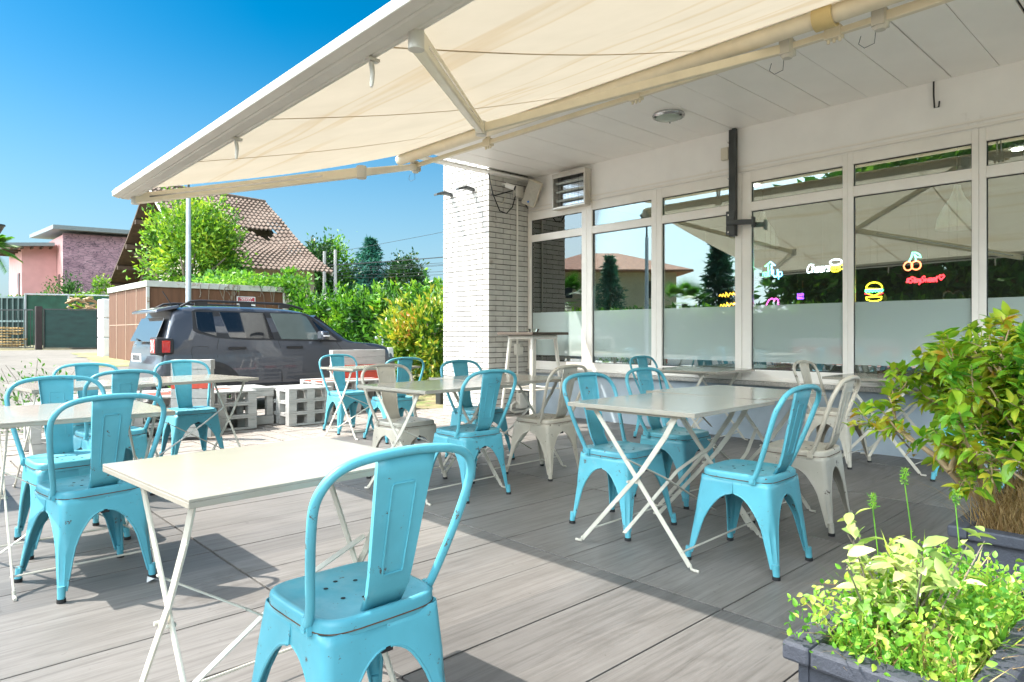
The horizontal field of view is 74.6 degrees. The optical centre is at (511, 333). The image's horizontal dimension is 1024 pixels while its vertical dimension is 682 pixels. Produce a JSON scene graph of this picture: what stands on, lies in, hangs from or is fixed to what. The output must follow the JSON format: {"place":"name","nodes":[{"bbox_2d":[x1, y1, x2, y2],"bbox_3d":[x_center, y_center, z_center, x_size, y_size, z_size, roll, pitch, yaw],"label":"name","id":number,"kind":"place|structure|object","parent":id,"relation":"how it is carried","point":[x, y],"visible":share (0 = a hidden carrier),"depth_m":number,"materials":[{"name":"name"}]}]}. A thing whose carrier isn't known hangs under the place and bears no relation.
{"place":"outdoors","nodes":[
{"label":"outdoors","id":0,"kind":"place"},
{"bbox_2d":[0,345,80,350],"bbox_3d":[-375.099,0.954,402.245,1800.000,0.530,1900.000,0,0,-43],"label":"ground","id":1,"kind":"structure","parent":0,"point":[3,349],"depth_m":29.98,"materials":[{"name":"beige concrete"}]},
{"bbox_2d":[0,234,23,272],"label":"palm tree","id":2,"kind":"object","parent":1,"relation":"on","point":[3,240],"visible":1,"depth_m":30.15,"materials":[{"name":"green plant"}]},
{"bbox_2d":[0,327,26,346],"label":"firewood stack","id":3,"kind":"object","parent":1,"relation":"on","point":[13,343],"visible":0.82,"depth_m":30.69,"materials":[{"name":"brown wood"}]},
{"bbox_2d":[0,296,29,345],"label":"lattice gate","id":4,"kind":"structure","parent":1,"relation":"on","point":[11,318],"depth_m":32.33,"materials":[{"name":"grey metal"}]},
{"bbox_2d":[0,309,33,347],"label":"bar fence","id":5,"kind":"object","parent":1,"relation":"on","point":[2,310],"visible":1,"depth_m":29.66,"materials":[{"name":"grey metal"}]},
{"bbox_2d":[0,358,76,432],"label":"weed clump","id":6,"kind":"object","parent":1,"relation":"on","point":[15,397],"visible":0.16,"depth_m":7.60,"materials":[{"name":"green plant"}]},
{"bbox_2d":[35,306,42,349],"bbox_3d":[-21.116,-0.265,30.012,0.250,1.940,0.300,0,0,-43],"label":"gate post","id":7,"kind":"object","parent":1,"relation":"on","point":[38,327],"visible":1,"depth_m":29.90,"materials":[{"name":"metal"}]},
{"bbox_2d":[40,271,87,295],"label":"dark shrub","id":8,"kind":"object","parent":1,"relation":"on","point":[70,285],"visible":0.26,"depth_m":44.02,"materials":[{"name":"green plant"}]},
{"bbox_2d":[24,293,108,347],"bbox_3d":[-21.571,-0.630,32.739,3.601,2.630,0.102,0,0,-23],"label":"net fence","id":9,"kind":"object","parent":1,"relation":"on","point":[44,301],"visible":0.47,"depth_m":32.36,"materials":[{"name":"metal"}]},
{"bbox_2d":[43,309,101,348],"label":"yard gate","id":10,"kind":"structure","parent":1,"relation":"on","point":[74,328],"depth_m":29.97,"materials":[{"name":"green metal"}]},
{"bbox_2d":[65,296,97,348],"bbox_3d":[-19.813,-0.524,31.269,1.559,2.418,1.494,0,0,-43],"label":"firewood stack","id":11,"kind":"object","parent":1,"relation":"on","point":[86,300],"visible":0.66,"depth_m":31.02,"materials":[{"name":"brown wood"}]},
{"bbox_2d":[64,288,107,308],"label":"shrub","id":12,"kind":"object","parent":1,"relation":"on","point":[76,295],"visible":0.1,"depth_m":32.87,"materials":[{"name":"green plant"}]},
{"bbox_2d":[88,273,113,294],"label":"bush","id":13,"kind":"object","parent":1,"relation":"on","point":[103,283],"visible":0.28,"depth_m":34.04,"materials":[{"name":"green plant"}]},
{"bbox_2d":[122,185,260,283],"bbox_3d":[-11.349,-2.209,24.088,4.298,6.091,3.884,0,0,-43],"label":"bush","id":14,"kind":"object","parent":1,"relation":"on","point":[212,243],"visible":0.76,"depth_m":23.51,"materials":[{"name":"green plant"}]},
{"bbox_2d":[303,233,342,297],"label":"round tree","id":15,"kind":"object","parent":1,"relation":"on","point":[322,247],"visible":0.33,"depth_m":43.32,"materials":[{"name":"green plant"}]},
{"bbox_2d":[293,226,370,296],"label":"round tree","id":16,"kind":"object","parent":1,"relation":"on","point":[346,277],"visible":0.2,"depth_m":44.19,"materials":[{"name":"green plant"}]},
{"bbox_2d":[334,250,336,294],"bbox_3d":[-9.461,-1.865,36.026,0.190,5.300,0.200,0,0,-43],"label":"utility pole","id":17,"kind":"object","parent":1,"relation":"on","point":[335,269],"visible":0.34,"depth_m":35.95,"materials":[{"name":"concrete"}]},
{"bbox_2d":[344,234,389,296],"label":"blue conifer","id":18,"kind":"object","parent":1,"relation":"on","point":[370,253],"visible":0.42,"depth_m":44.63,"materials":[{"name":"grey plant"}]},
{"bbox_2d":[375,247,430,296],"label":"tree","id":19,"kind":"object","parent":1,"relation":"on","point":[407,275],"visible":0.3,"depth_m":44.38,"materials":[{"name":"green plant"}]},
{"bbox_2d":[419,0,1023,470],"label":"restaurant building","id":20,"kind":"structure","parent":1,"relation":"on","point":[645,254],"depth_m":7.63,"materials":[{"name":"grey paint"}]},
{"bbox_2d":[488,173,527,213],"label":"cable loops","id":21,"kind":"object","parent":20,"relation":"attached to","point":[500,194],"visible":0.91,"depth_m":8.95,"materials":[{"name":"black plastic"}]},
{"bbox_2d":[510,186,528,413],"bbox_3d":[0.119,-0.469,9.203,0.436,3.092,0.093,0,0,-43],"label":"wall conduit","id":22,"kind":"object","parent":20,"relation":"attached to","point":[520,401],"depth_m":9.19,"materials":[{"name":"grey metal"}]},
{"bbox_2d":[522,179,542,207],"bbox_3d":[0.305,-1.919,9.168,0.193,0.340,0.294,25,20,14],"label":"wall speaker","id":23,"kind":"object","parent":20,"relation":"attached to","point":[532,193],"depth_m":9.04,"materials":[{"name":"beige plastic"}]},
{"bbox_2d":[112,0,953,204],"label":"awning","id":24,"kind":"object","parent":20,"relation":"attached to","point":[408,81],"visible":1,"depth_m":3.99,"materials":[{"name":"beige fabric"}]},
{"bbox_2d":[527,206,586,371],"bbox_3d":[0.603,-0.599,8.981,0.088,2.157,1.075,0,0,-43],"label":"window","id":25,"kind":"structure","parent":20,"relation":"in","point":[557,240],"depth_m":8.96,"materials":[{"name":"white plastic"}]},
{"bbox_2d":[552,167,591,210],"bbox_3d":[0.777,-1.816,8.689,0.128,0.563,0.601,0,0,-43],"label":"vent","id":26,"kind":"object","parent":20,"relation":"attached to","point":[571,189],"visible":1,"depth_m":8.69,"materials":[{"name":"metal"}]},
{"bbox_2d":[587,189,656,374],"bbox_3d":[1.331,-0.599,8.200,0.088,2.157,1.056,0,0,-43],"label":"window","id":27,"kind":"structure","parent":20,"relation":"in","point":[614,333],"depth_m":8.28,"materials":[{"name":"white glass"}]},
{"bbox_2d":[652,109,684,123],"bbox_3d":[1.532,-2.123,6.583,0.316,0.061,0.316,0,0,-43],"label":"ceiling light","id":28,"kind":"object","parent":20,"relation":"attached to","point":[669,115],"visible":1,"depth_m":6.50,"materials":[{"name":"metal"}]},
{"bbox_2d":[656,174,741,379],"bbox_3d":[2.054,-0.599,7.425,0.088,2.157,1.058,0,0,-43],"label":"window","id":29,"kind":"structure","parent":20,"relation":"in","point":[695,333],"depth_m":7.42,"materials":[{"name":"white plastic"}]},
{"bbox_2d":[721,147,728,160],"bbox_3d":[2.267,-1.910,7.142,0.058,0.130,0.085,0,0,-43],"label":"cable box","id":30,"kind":"object","parent":20,"relation":"attached to","point":[725,154],"visible":1,"depth_m":7.12,"materials":[{"name":"beige plastic"}]},
{"bbox_2d":[726,128,754,236],"bbox_3d":[2.365,-1.587,6.954,0.115,1.125,0.325,0,0,-43],"label":"bracket post","id":31,"kind":"object","parent":20,"relation":"attached to","point":[732,222],"visible":1,"depth_m":7.02,"materials":[{"name":"grey metal"}]},
{"bbox_2d":[754,267,761,288],"bbox_3d":[2.535,-0.575,6.958,0.006,0.220,0.110,0,0,-43],"label":"window notice","id":32,"kind":"object","parent":20,"relation":"attached to","point":[757,278],"depth_m":6.95,"materials":[{"name":"white paper"}]},
{"bbox_2d":[754,181,778,249],"bbox_3d":[3.123,-1.540,8.381,0.390,0.930,0.390,0,0,-43],"label":"pendant lamp","id":33,"kind":"object","parent":20,"relation":"hanging from","point":[764,234],"visible":0.83,"depth_m":8.26,"materials":[{"name":"white ceramic"}]},
{"bbox_2d":[766,179,778,304],"bbox_3d":[2.692,-1.139,6.967,0.011,1.752,0.152,0,0,-43],"label":"lips sign","id":34,"kind":"object","parent":20,"relation":"attached to","point":[775,253],"visible":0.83,"depth_m":6.94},
{"bbox_2d":[741,154,847,385],"bbox_3d":[2.777,-0.599,6.650,0.088,2.157,1.052,0,0,-43],"label":"window","id":35,"kind":"structure","parent":20,"relation":"in","point":[817,333],"depth_m":6.66,"materials":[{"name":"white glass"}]},
{"bbox_2d":[807,259,842,272],"bbox_3d":[3.057,-1.307,6.575,0.012,1.416,0.356,0,0,-43],"label":"cheers sign","id":36,"kind":"object","parent":20,"relation":"attached to","point":[831,265],"visible":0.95,"depth_m":6.55,"materials":[{"name":"white plastic"}]},
{"bbox_2d":[864,282,883,301],"bbox_3d":[3.362,-1.158,6.248,0.012,1.713,0.163,0,0,-43],"label":"burger sign","id":37,"kind":"object","parent":20,"relation":"attached to","point":[873,289],"visible":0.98,"depth_m":6.25,"materials":[{"name":"yellow plastic"}]},
{"bbox_2d":[903,252,921,270],"bbox_3d":[3.579,-1.291,6.015,0.012,1.448,0.148,0,0,-43],"label":"cherry sign","id":38,"kind":"object","parent":20,"relation":"attached to","point":[915,256],"visible":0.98,"depth_m":6.01,"materials":[{"name":"yellow plastic"}]},
{"bbox_2d":[848,129,978,390],"bbox_3d":[3.485,-0.599,5.890,0.088,2.157,1.021,0,0,-43],"label":"window","id":39,"kind":"structure","parent":20,"relation":"in","point":[879,332],"depth_m":5.92,"materials":[{"name":"white glass"}]},
{"bbox_2d":[906,153,944,284],"bbox_3d":[3.649,-1.226,5.941,0.012,1.579,0.307,0,0,-43],"label":"stay sweet sign","id":40,"kind":"object","parent":20,"relation":"attached to","point":[920,279],"visible":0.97,"depth_m":5.93,"materials":[{"name":"red plastic"}]},
{"bbox_2d":[935,148,970,230],"bbox_3d":[4.541,-1.540,6.860,0.390,0.930,0.390,0,0,-43],"label":"pendant lamp","id":41,"kind":"object","parent":20,"relation":"hanging from","point":[955,214],"visible":0.88,"depth_m":6.78,"materials":[{"name":"white ceramic"}]},
{"bbox_2d":[979,121,1023,345],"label":"window","id":42,"kind":"structure","parent":20,"relation":"in","point":[1016,129],"depth_m":5.47,"materials":[{"name":"white plastic"}]},
{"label":"plank deck base","id":43,"kind":"structure","parent":1,"relation":"on","visible":0},
{"bbox_2d":[0,408,528,475],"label":"plank deck","id":44,"kind":"structure","parent":43,"relation":"on","point":[267,433],"depth_m":7.34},
{"bbox_2d":[74,359,214,439],"bbox_3d":[-3.897,0.675,7.103,1.088,0.820,1.295,0,0,-43],"label":"pallet bench","id":45,"kind":"object","parent":44,"relation":"on","point":[199,394],"visible":0.22,"depth_m":6.94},
{"bbox_2d":[161,386,256,430],"bbox_3d":[-3.550,0.866,7.840,0.780,0.439,0.950,0,0,-43],"label":"pallet stack","id":46,"kind":"object","parent":44,"relation":"on","point":[249,403],"visible":0.29,"depth_m":7.70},
{"bbox_2d":[220,384,273,426],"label":"slatted side table","id":47,"kind":"object","parent":44,"relation":"on","point":[267,392],"visible":0.48,"depth_m":8.12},
{"bbox_2d":[269,384,331,425],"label":"pallet table","id":48,"kind":"object","parent":44,"relation":"on","point":[303,404],"visible":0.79,"depth_m":8.11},
{"bbox_2d":[300,349,384,413],"bbox_3d":[-2.296,0.660,9.782,1.285,0.850,0.800,0,0,-43],"label":"striped bench","id":49,"kind":"object","parent":44,"relation":"on","point":[368,356],"visible":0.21,"depth_m":9.95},
{"bbox_2d":[319,354,373,434],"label":"steel chair","id":50,"kind":"object","parent":44,"relation":"on","point":[333,397],"visible":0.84,"depth_m":7.53,"materials":[{"name":"teal paint"}]},
{"bbox_2d":[320,365,420,439],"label":"folding table","id":51,"kind":"object","parent":44,"relation":"on","point":[350,369],"visible":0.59,"depth_m":7.12,"materials":[{"name":"white metal"}]},
{"bbox_2d":[0,224,129,295],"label":"pink house","id":52,"kind":"structure","parent":0,"point":[88,253],"depth_m":51.14,"materials":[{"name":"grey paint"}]},
{"bbox_2d":[72,353,129,366],"bbox_3d":[-11.660,0.782,22.517,6.578,0.139,10.957,0,0,-43],"label":"dirt strip","id":53,"kind":"object","parent":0,"point":[94,357],"visible":0.2,"depth_m":19.96,"materials":[{"name":"beige soil"}]},
{"bbox_2d":[98,299,108,355],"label":"gate pillar","id":54,"kind":"structure","parent":53,"relation":"on","point":[103,324],"depth_m":22.87,"materials":[{"name":"white concrete"}]},
{"bbox_2d":[107,280,285,360],"bbox_3d":[-10.105,-0.285,21.438,4.020,2.380,4.440,0,0,-43],"label":"container","id":55,"kind":"object","parent":53,"relation":"on","point":[126,301],"visible":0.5,"depth_m":19.98,"materials":[{"name":"wood"}]},
{"bbox_2d":[180,266,318,309],"bbox_3d":[-8.439,-1.446,21.468,3.780,1.476,3.855,0,0,-43],"label":"creeper","id":56,"kind":"object","parent":55,"relation":"on","point":[289,281],"visible":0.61,"depth_m":21.04,"materials":[{"name":"green plant"}]},
{"bbox_2d":[0,349,376,429],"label":"car park paving","id":57,"kind":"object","parent":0,"point":[10,359],"visible":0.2,"depth_m":17.16,"materials":[{"name":"grey concrete"}]},
{"bbox_2d":[186,184,190,305],"bbox_3d":[-8.417,-1.725,17.501,0.460,5.240,0.453,0,0,-43],"label":"street lamp","id":58,"kind":"object","parent":57,"relation":"on","point":[188,249],"visible":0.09,"depth_m":17.45,"materials":[{"name":"metal"}]},
{"bbox_2d":[128,291,394,409],"bbox_3d":[-4.087,0.310,11.432,4.124,1.916,2.008,0,0,-43],"label":"parked car","id":59,"kind":"object","parent":57,"relation":"on","point":[270,347],"visible":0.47,"depth_m":10.43,"materials":[{"name":"blue paint"}]},
{"bbox_2d":[109,185,332,309],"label":"old barn","id":60,"kind":"structure","parent":0,"point":[261,220],"depth_m":31.61,"materials":[{"name":"tile"}]},
{"bbox_2d":[0,0,443,295],"label":"sky","id":61,"kind":"structure","parent":0,"point":[93,93],"materials":[{"name":"blue"}]},
{"bbox_2d":[406,372,443,408],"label":"dry grass verge","id":62,"kind":"structure","parent":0,"point":[426,401],"depth_m":12.01,"materials":[{"name":"plant"}]},
{"bbox_2d":[287,267,442,371],"bbox_3d":[-3.017,-0.290,18.275,9.522,2.773,1.854,0,0,39],"label":"hedge","id":63,"kind":"object","parent":62,"relation":"on","point":[346,314],"visible":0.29,"depth_m":18.66,"materials":[{"name":"green plant"}]},
{"bbox_2d":[365,280,443,381],"bbox_3d":[-1.669,0.044,14.058,2.631,2.529,2.738,0,0,7],"label":"photinia bush","id":64,"kind":"object","parent":62,"relation":"on","point":[406,332],"visible":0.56,"depth_m":13.48,"materials":[{"name":"green plant"}]},
{"bbox_2d":[0,417,1021,681],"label":"terrace paving","id":65,"kind":"structure","parent":0,"point":[528,587],"depth_m":3.01,"materials":[{"name":"grey wood"}]},
{"bbox_2d":[24,402,46,455],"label":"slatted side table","id":66,"kind":"object","parent":65,"relation":"on","point":[38,442],"visible":0.16,"depth_m":6.03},
{"bbox_2d":[4,375,130,559],"bbox_3d":[-2.349,0.657,3.558,0.504,0.857,0.476,0,0,43],"label":"steel chair","id":67,"kind":"object","parent":65,"relation":"on","point":[69,461],"visible":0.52,"depth_m":3.56,"materials":[{"name":"teal paint"}]},
{"bbox_2d":[5,379,154,486],"bbox_3d":[-3.073,0.721,4.791,0.720,0.731,0.740,0,0,42],"label":"folding table","id":68,"kind":"object","parent":65,"relation":"on","point":[32,388],"visible":0.47,"depth_m":4.64,"materials":[{"name":"white metal"}]},
{"bbox_2d":[52,363,118,434],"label":"steel chair","id":69,"kind":"object","parent":65,"relation":"on","point":[87,369],"visible":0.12,"depth_m":5.34,"materials":[{"name":"teal paint"}]},
{"bbox_2d":[0,400,174,600],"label":"folding table","id":70,"kind":"object","parent":65,"relation":"on","point":[21,416],"visible":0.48,"depth_m":3.02,"materials":[{"name":"white metal"}]},
{"bbox_2d":[14,393,166,603],"bbox_3d":[-1.854,0.668,2.969,0.492,0.836,0.464,0,0,38],"label":"steel chair","id":71,"kind":"object","parent":65,"relation":"on","point":[70,507],"visible":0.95,"depth_m":2.86,"materials":[{"name":"teal paint"}]},
{"bbox_2d":[73,369,161,495],"bbox_3d":[-2.681,0.657,4.508,0.504,0.857,0.476,0,0,39],"label":"steel chair","id":72,"kind":"object","parent":65,"relation":"on","point":[125,380],"visible":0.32,"depth_m":4.42,"materials":[{"name":"teal paint"}]},
{"bbox_2d":[154,360,223,456],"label":"steel chair","id":73,"kind":"object","parent":65,"relation":"on","point":[187,415],"visible":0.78,"depth_m":5.79,"materials":[{"name":"teal paint"}]},
{"bbox_2d":[137,374,258,456],"bbox_3d":[-2.606,0.721,5.419,0.760,0.731,0.780,0,0,38],"label":"folding table","id":74,"kind":"object","parent":65,"relation":"on","point":[214,379],"visible":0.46,"depth_m":5.41,"materials":[{"name":"white metal"}]},
{"bbox_2d":[103,437,396,681],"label":"folding table","id":75,"kind":"object","parent":65,"relation":"on","point":[191,482],"visible":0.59,"depth_m":1.76,"materials":[{"name":"white metal"}]},
{"bbox_2d":[251,443,475,681],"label":"steel chair","id":76,"kind":"object","parent":65,"relation":"on","point":[352,622],"visible":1,"depth_m":1.61,"materials":[{"name":"teal paint"}]},
{"bbox_2d":[363,357,424,443],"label":"steel chair","id":77,"kind":"object","parent":65,"relation":"on","point":[405,401],"visible":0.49,"depth_m":6.78,"materials":[{"name":"teal paint"}]},
{"bbox_2d":[361,363,446,478],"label":"steel chair","id":78,"kind":"object","parent":65,"relation":"on","point":[416,425],"visible":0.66,"depth_m":5.02,"materials":[{"name":"beige paint"}]},
{"bbox_2d":[357,379,512,505],"bbox_3d":[-0.535,0.721,4.738,0.760,0.731,0.800,0,0,44],"label":"folding table","id":79,"kind":"object","parent":65,"relation":"on","point":[418,388],"visible":0.71,"depth_m":4.59,"materials":[{"name":"white metal"}]},
{"bbox_2d":[430,369,516,503],"bbox_3d":[-0.283,0.657,4.570,0.476,0.857,0.504,0,0,-43],"label":"steel chair","id":80,"kind":"object","parent":65,"relation":"on","point":[473,439],"visible":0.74,"depth_m":4.44,"materials":[{"name":"teal paint"}]},
{"bbox_2d":[440,360,514,465],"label":"steel chair","id":81,"kind":"object","parent":65,"relation":"on","point":[460,367],"visible":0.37,"depth_m":5.83,"materials":[{"name":"teal paint"}]},
{"bbox_2d":[429,373,577,479],"bbox_3d":[-0.070,0.721,5.486,0.860,0.731,0.860,0,0,-44],"label":"folding table","id":82,"kind":"object","parent":65,"relation":"on","point":[506,378],"visible":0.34,"depth_m":5.46,"materials":[{"name":"white metal"}]},
{"bbox_2d":[497,332,567,413],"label":"bar table","id":83,"kind":"object","parent":65,"relation":"on","point":[533,388],"visible":0.77,"depth_m":8.48,"materials":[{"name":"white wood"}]},
{"bbox_2d":[505,364,587,480],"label":"steel chair","id":84,"kind":"object","parent":65,"relation":"on","point":[546,429],"visible":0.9,"depth_m":5.09,"materials":[{"name":"beige paint"}]},
{"bbox_2d":[562,372,676,540],"bbox_3d":[0.605,0.657,3.852,0.476,0.857,0.504,0,0,-43],"label":"steel chair","id":85,"kind":"object","parent":65,"relation":"on","point":[602,452],"visible":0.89,"depth_m":3.81,"materials":[{"name":"teal paint"}]},
{"bbox_2d":[629,355,687,437],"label":"steel chair","id":86,"kind":"object","parent":65,"relation":"on","point":[642,360],"visible":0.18,"depth_m":7.11,"materials":[{"name":"teal paint"}]},
{"bbox_2d":[568,392,774,572],"bbox_3d":[0.846,0.721,3.551,0.740,0.731,0.830,0,0,45],"label":"folding table","id":87,"kind":"object","parent":65,"relation":"on","point":[676,407],"visible":0.96,"depth_m":3.42,"materials":[{"name":"white metal"}]},
{"bbox_2d":[625,367,723,508],"bbox_3d":[1.073,0.657,4.494,0.476,0.857,0.504,0,0,-44],"label":"steel chair","id":88,"kind":"object","parent":65,"relation":"on","point":[679,448],"visible":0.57,"depth_m":4.42,"materials":[{"name":"teal paint"}]},
{"bbox_2d":[656,366,754,447],"bbox_3d":[1.917,0.721,6.874,0.800,0.731,0.800,0,0,-45],"label":"folding table","id":89,"kind":"object","parent":65,"relation":"on","point":[698,371],"visible":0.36,"depth_m":6.73,"materials":[{"name":"white metal"}]},
{"bbox_2d":[646,385,824,530],"bbox_3d":[1.377,0.721,4.169,0.760,0.731,0.760,0,0,-38],"label":"folding table","id":90,"kind":"object","parent":65,"relation":"on","point":[741,392],"visible":0.53,"depth_m":4.13,"materials":[{"name":"beige metal"}]},
{"bbox_2d":[685,384,821,580],"bbox_3d":[1.164,0.657,3.225,0.504,0.857,0.476,0,0,45],"label":"steel chair","id":91,"kind":"object","parent":65,"relation":"on","point":[761,488],"visible":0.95,"depth_m":3.11,"materials":[{"name":"teal paint"}]},
{"bbox_2d":[750,375,860,536],"bbox_3d":[1.697,0.657,3.873,0.504,0.857,0.476,0,0,41],"label":"steel chair","id":92,"kind":"object","parent":65,"relation":"on","point":[817,463],"visible":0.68,"depth_m":3.71,"materials":[{"name":"beige paint"}]},
{"bbox_2d":[793,360,871,469],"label":"steel chair","id":93,"kind":"object","parent":65,"relation":"on","point":[845,436],"visible":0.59,"depth_m":5.67,"materials":[{"name":"beige paint"}]},
{"bbox_2d":[822,373,935,475],"bbox_3d":[3.153,0.721,5.607,0.780,0.731,0.800,0,0,-43],"label":"folding table","id":94,"kind":"object","parent":65,"relation":"on","point":[873,377],"visible":0.36,"depth_m":5.53,"materials":[{"name":"beige metal"}]},
{"bbox_2d":[783,560,1023,681],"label":"planter","id":95,"kind":"object","parent":65,"relation":"on","point":[835,667],"visible":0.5,"depth_m":1.23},
{"bbox_2d":[866,492,879,577],"bbox_3d":[0.831,0.497,1.544,0.028,0.275,0.025,0,0,-3],"label":"foxtail stalk","id":96,"kind":"object","parent":95,"relation":"in","point":[873,498],"visible":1,"depth_m":1.54,"materials":[{"name":"green plant"}]},
{"bbox_2d":[784,531,1023,681],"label":"planter weeds","id":97,"kind":"object","parent":95,"relation":"in","point":[982,604],"visible":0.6,"depth_m":1.27,"materials":[{"name":"green plant"}]},
{"bbox_2d":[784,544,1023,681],"bbox_3d":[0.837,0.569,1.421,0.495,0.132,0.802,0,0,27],"label":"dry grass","id":98,"kind":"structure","parent":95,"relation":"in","point":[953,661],"depth_m":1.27,"materials":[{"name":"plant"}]},
{"bbox_2d":[899,467,913,568],"bbox_3d":[0.941,0.476,1.606,0.036,0.318,0.029,0,0,-43],"label":"foxtail stalk","id":99,"kind":"object","parent":95,"relation":"in","point":[903,477],"visible":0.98,"depth_m":1.60,"materials":[{"name":"green plant"}]},
{"bbox_2d":[835,508,995,664],"bbox_3d":[0.822,0.509,1.372,0.293,0.255,0.359,0,0,27],"label":"variegated shrub","id":100,"kind":"object","parent":95,"relation":"in","point":[942,578],"visible":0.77,"depth_m":1.32,"materials":[{"name":"green plant"}]},
{"bbox_2d":[811,560,1023,681],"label":"planter grass","id":101,"kind":"structure","parent":95,"relation":"in","point":[863,637],"depth_m":1.27,"materials":[{"name":"green plant"}]},
{"bbox_2d":[820,531,1023,661],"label":"broad grass","id":102,"kind":"structure","parent":95,"relation":"in","point":[1004,629],"depth_m":1.36,"materials":[{"name":"green plant"}]},
{"bbox_2d":[950,488,960,573],"bbox_3d":[1.084,0.505,1.643,0.026,0.259,0.036,0,0,24],"label":"foxtail stalk","id":103,"kind":"object","parent":95,"relation":"in","point":[956,494],"visible":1,"depth_m":1.65,"materials":[{"name":"green plant"}]},
{"bbox_2d":[930,426,1016,487],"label":"steel chair","id":104,"kind":"object","parent":65,"relation":"on","point":[934,474],"visible":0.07,"depth_m":4.94,"materials":[{"name":"teal paint"}]},
{"bbox_2d":[947,478,1023,581],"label":"planter","id":105,"kind":"object","parent":65,"relation":"on","point":[1007,547],"visible":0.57,"depth_m":2.00,"materials":[{"name":"plastic"}]},
{"bbox_2d":[842,301,1023,529],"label":"potted shrub","id":106,"kind":"object","parent":105,"relation":"in","point":[977,383],"visible":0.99,"depth_m":2.15,"materials":[{"name":"green plant"}]},
{"bbox_2d":[891,455,1023,534],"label":"dead grass","id":107,"kind":"structure","parent":105,"relation":"on","point":[991,519],"depth_m":2.09,"materials":[{"name":"plant"}]},
{"bbox_2d":[766,362,795,369],"bbox_3d":[3.183,0.585,7.070,0.500,1.000,0.840,0,0,-43],"label":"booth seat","id":108,"kind":"object","parent":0,"point":[778,366],"visible":0.06,"depth_m":7.19,"materials":[{"name":"grey fabric"}]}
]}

